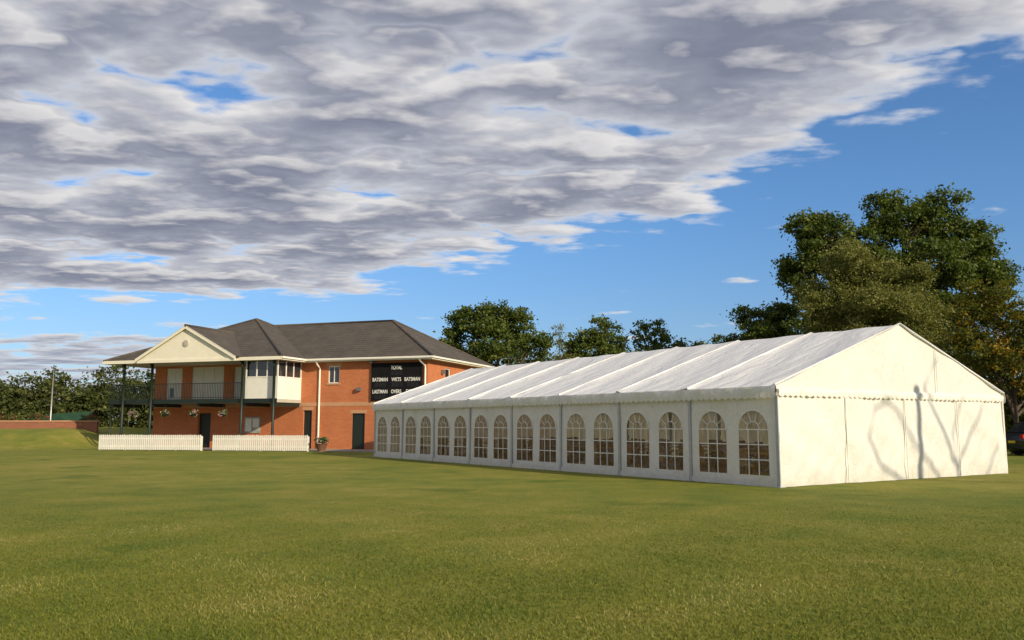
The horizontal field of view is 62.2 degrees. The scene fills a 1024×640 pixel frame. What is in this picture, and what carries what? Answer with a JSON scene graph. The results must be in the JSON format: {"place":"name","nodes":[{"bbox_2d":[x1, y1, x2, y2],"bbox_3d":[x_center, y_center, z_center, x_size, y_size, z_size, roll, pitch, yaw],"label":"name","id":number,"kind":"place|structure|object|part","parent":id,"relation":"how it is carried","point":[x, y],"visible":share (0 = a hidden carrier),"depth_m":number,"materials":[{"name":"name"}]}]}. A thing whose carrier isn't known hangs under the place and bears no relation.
{"place":"outdoors","nodes":[
{"label":"outdoors","id":0,"kind":"place"},
{"bbox_2d":[0,430,1023,639],"bbox_3d":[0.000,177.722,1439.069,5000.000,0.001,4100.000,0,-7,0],"label":"ground","id":1,"kind":"structure","parent":0,"point":[202,472],"depth_m":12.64,"materials":[{"name":"green plant"}]},
{"bbox_2d":[50,365,54,419],"bbox_3d":[-33.200,6.142,61.207,0.111,5.800,0.111,-3,-8,22],"label":"flagpole","id":2,"kind":"object","parent":1,"relation":"on","point":[52,393],"visible":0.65,"depth_m":61.27,"materials":[{"name":"grey metal"}]},
{"bbox_2d":[24,410,91,419],"bbox_3d":[-34.259,7.966,62.939,6.656,2.600,0.199,-1,-7,9],"label":"cricket net screen","id":3,"kind":"object","parent":1,"relation":"on","point":[68,416],"visible":0.13,"depth_m":62.78,"materials":[{"name":"fabric"}]},
{"bbox_2d":[0,427,152,449],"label":"grass bank","id":4,"kind":"structure","parent":1,"relation":"on","point":[43,439],"depth_m":55.90,"materials":[{"name":"green plant"}]},
{"bbox_2d":[0,422,98,433],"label":"wall brickwork","id":5,"kind":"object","parent":4,"relation":"on","point":[91,426],"depth_m":59.74,"materials":[{"name":"brick"}]},
{"bbox_2d":[0,420,99,421],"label":"wall coping","id":6,"kind":"object","parent":5,"relation":"on","point":[49,421],"depth_m":59.73,"materials":[{"name":"brick"}]},
{"bbox_2d":[0,411,103,421],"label":"flowering shrubs","id":7,"kind":"object","parent":4,"relation":"on","point":[36,417],"visible":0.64,"depth_m":60.77,"materials":[{"name":"green plant"}]},
{"bbox_2d":[0,365,154,427],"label":"distant trees","id":8,"kind":"object","parent":1,"relation":"on","point":[22,401],"visible":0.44,"depth_m":73.50,"materials":[{"name":"green plant"}]},
{"bbox_2d":[98,434,202,450],"bbox_3d":[-21.478,7.266,50.399,6.825,0.942,0.141,-1,-7,12],"label":"picket fence","id":9,"kind":"object","parent":1,"relation":"on","point":[175,443],"visible":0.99,"depth_m":50.31,"materials":[{"name":"white paint"}]},
{"bbox_2d":[212,435,308,451],"bbox_3d":[-14.492,7.084,48.905,6.034,0.941,0.141,-2,-7,12],"label":"picket fence","id":10,"kind":"object","parent":1,"relation":"on","point":[227,442],"visible":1,"depth_m":48.84,"materials":[{"name":"white paint"}]},
{"bbox_2d":[102,318,494,451],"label":"cricket pavilion","id":11,"kind":"structure","parent":1,"relation":"on","point":[332,382],"depth_m":52.63,"materials":[{"name":"orange brick"}]},
{"bbox_2d":[199,410,364,448],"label":"doors","id":12,"kind":"structure","parent":11,"relation":"in","point":[205,418],"depth_m":52.50,"materials":[{"name":"green paint"}]},
{"bbox_2d":[329,366,449,382],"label":"window frames","id":13,"kind":"structure","parent":11,"relation":"in","point":[329,366],"depth_m":52.33,"materials":[{"name":"white paint"}]},
{"bbox_2d":[330,367,448,381],"bbox_3d":[-6.347,3.508,53.271,2.964,0.980,9.495,-13,-15,62],"label":"window glass","id":14,"kind":"structure","parent":11,"relation":"in","point":[331,368],"depth_m":52.34,"materials":[{"name":"glass"}]},
{"bbox_2d":[314,437,328,451],"bbox_3d":[-10.760,6.994,47.926,0.932,0.881,0.798,3,-8,-24],"label":"flower planter","id":15,"kind":"object","parent":1,"relation":"on","point":[321,444],"visible":1,"depth_m":47.73,"materials":[{"name":"ceramic"}]},
{"bbox_2d":[438,299,556,366],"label":"ash tree","id":16,"kind":"object","parent":1,"relation":"on","point":[489,323],"visible":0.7,"depth_m":69.43,"materials":[{"name":"green plant"}]},
{"bbox_2d":[548,321,576,360],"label":"birch tree","id":17,"kind":"object","parent":1,"relation":"on","point":[559,341],"visible":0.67,"depth_m":68.04,"materials":[{"name":"green plant"}]},
{"bbox_2d":[562,314,630,357],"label":"ash tree","id":18,"kind":"object","parent":1,"relation":"on","point":[596,341],"visible":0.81,"depth_m":71.71,"materials":[{"name":"green plant"}]},
{"bbox_2d":[628,318,676,351],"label":"ash tree","id":19,"kind":"object","parent":1,"relation":"on","point":[654,333],"visible":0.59,"depth_m":72.11,"materials":[{"name":"green plant"}]},
{"bbox_2d":[371,323,1007,487],"bbox_3d":[4.539,3.506,34.117,11.214,4.451,24.237,5,-8,-33],"label":"marquee tent","id":20,"kind":"object","parent":1,"relation":"on","point":[899,401],"visible":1,"depth_m":25.67,"materials":[{"name":"white fabric"}]},
{"bbox_2d":[432,324,1023,435],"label":"distant trees","id":21,"kind":"object","parent":1,"relation":"on","point":[677,343],"depth_m":79.26,"materials":[{"name":"green plant"}]},
{"bbox_2d":[701,297,802,344],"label":"sycamore tree","id":22,"kind":"object","parent":1,"relation":"on","point":[773,317],"visible":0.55,"depth_m":65.58,"materials":[{"name":"green plant"}]},
{"bbox_2d":[789,235,955,350],"bbox_3d":[23.008,1.421,54.517,9.058,13.747,9.292,6,-9,-42],"label":"willow tree","id":23,"kind":"object","parent":1,"relation":"on","point":[886,301],"visible":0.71,"depth_m":53.63,"materials":[{"name":"green plant"}]},
{"bbox_2d":[770,182,1023,348],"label":"oak tree","id":24,"kind":"object","parent":1,"relation":"on","point":[950,243],"visible":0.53,"depth_m":62.08,"materials":[{"name":"green plant"}]},
{"bbox_2d":[931,276,1023,453],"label":"autumn tree","id":25,"kind":"object","parent":1,"relation":"on","point":[986,348],"visible":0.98,"depth_m":44.87,"materials":[{"name":"green plant"}]},
{"bbox_2d":[965,364,1023,451],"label":"hedge","id":26,"kind":"object","parent":1,"relation":"on","point":[1009,422],"visible":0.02,"depth_m":47.58,"materials":[{"name":"green plant"}]},
{"bbox_2d":[1005,421,1023,454],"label":"parked car","id":27,"kind":"object","parent":1,"relation":"on","point":[1014,434],"visible":0.78,"depth_m":42.09,"materials":[{"name":"paint"}]},
{"bbox_3d":[25.140,5.359,42.131,0.330,0.380,1.240,0,-7,-4],"label":"rear window","id":28,"kind":"part","parent":27,"relation":"part of","materials":[{"name":"black glass"}]},
{"bbox_2d":[0,0,1023,421],"label":"sky","id":29,"kind":"structure","parent":0,"point":[166,165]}
]}

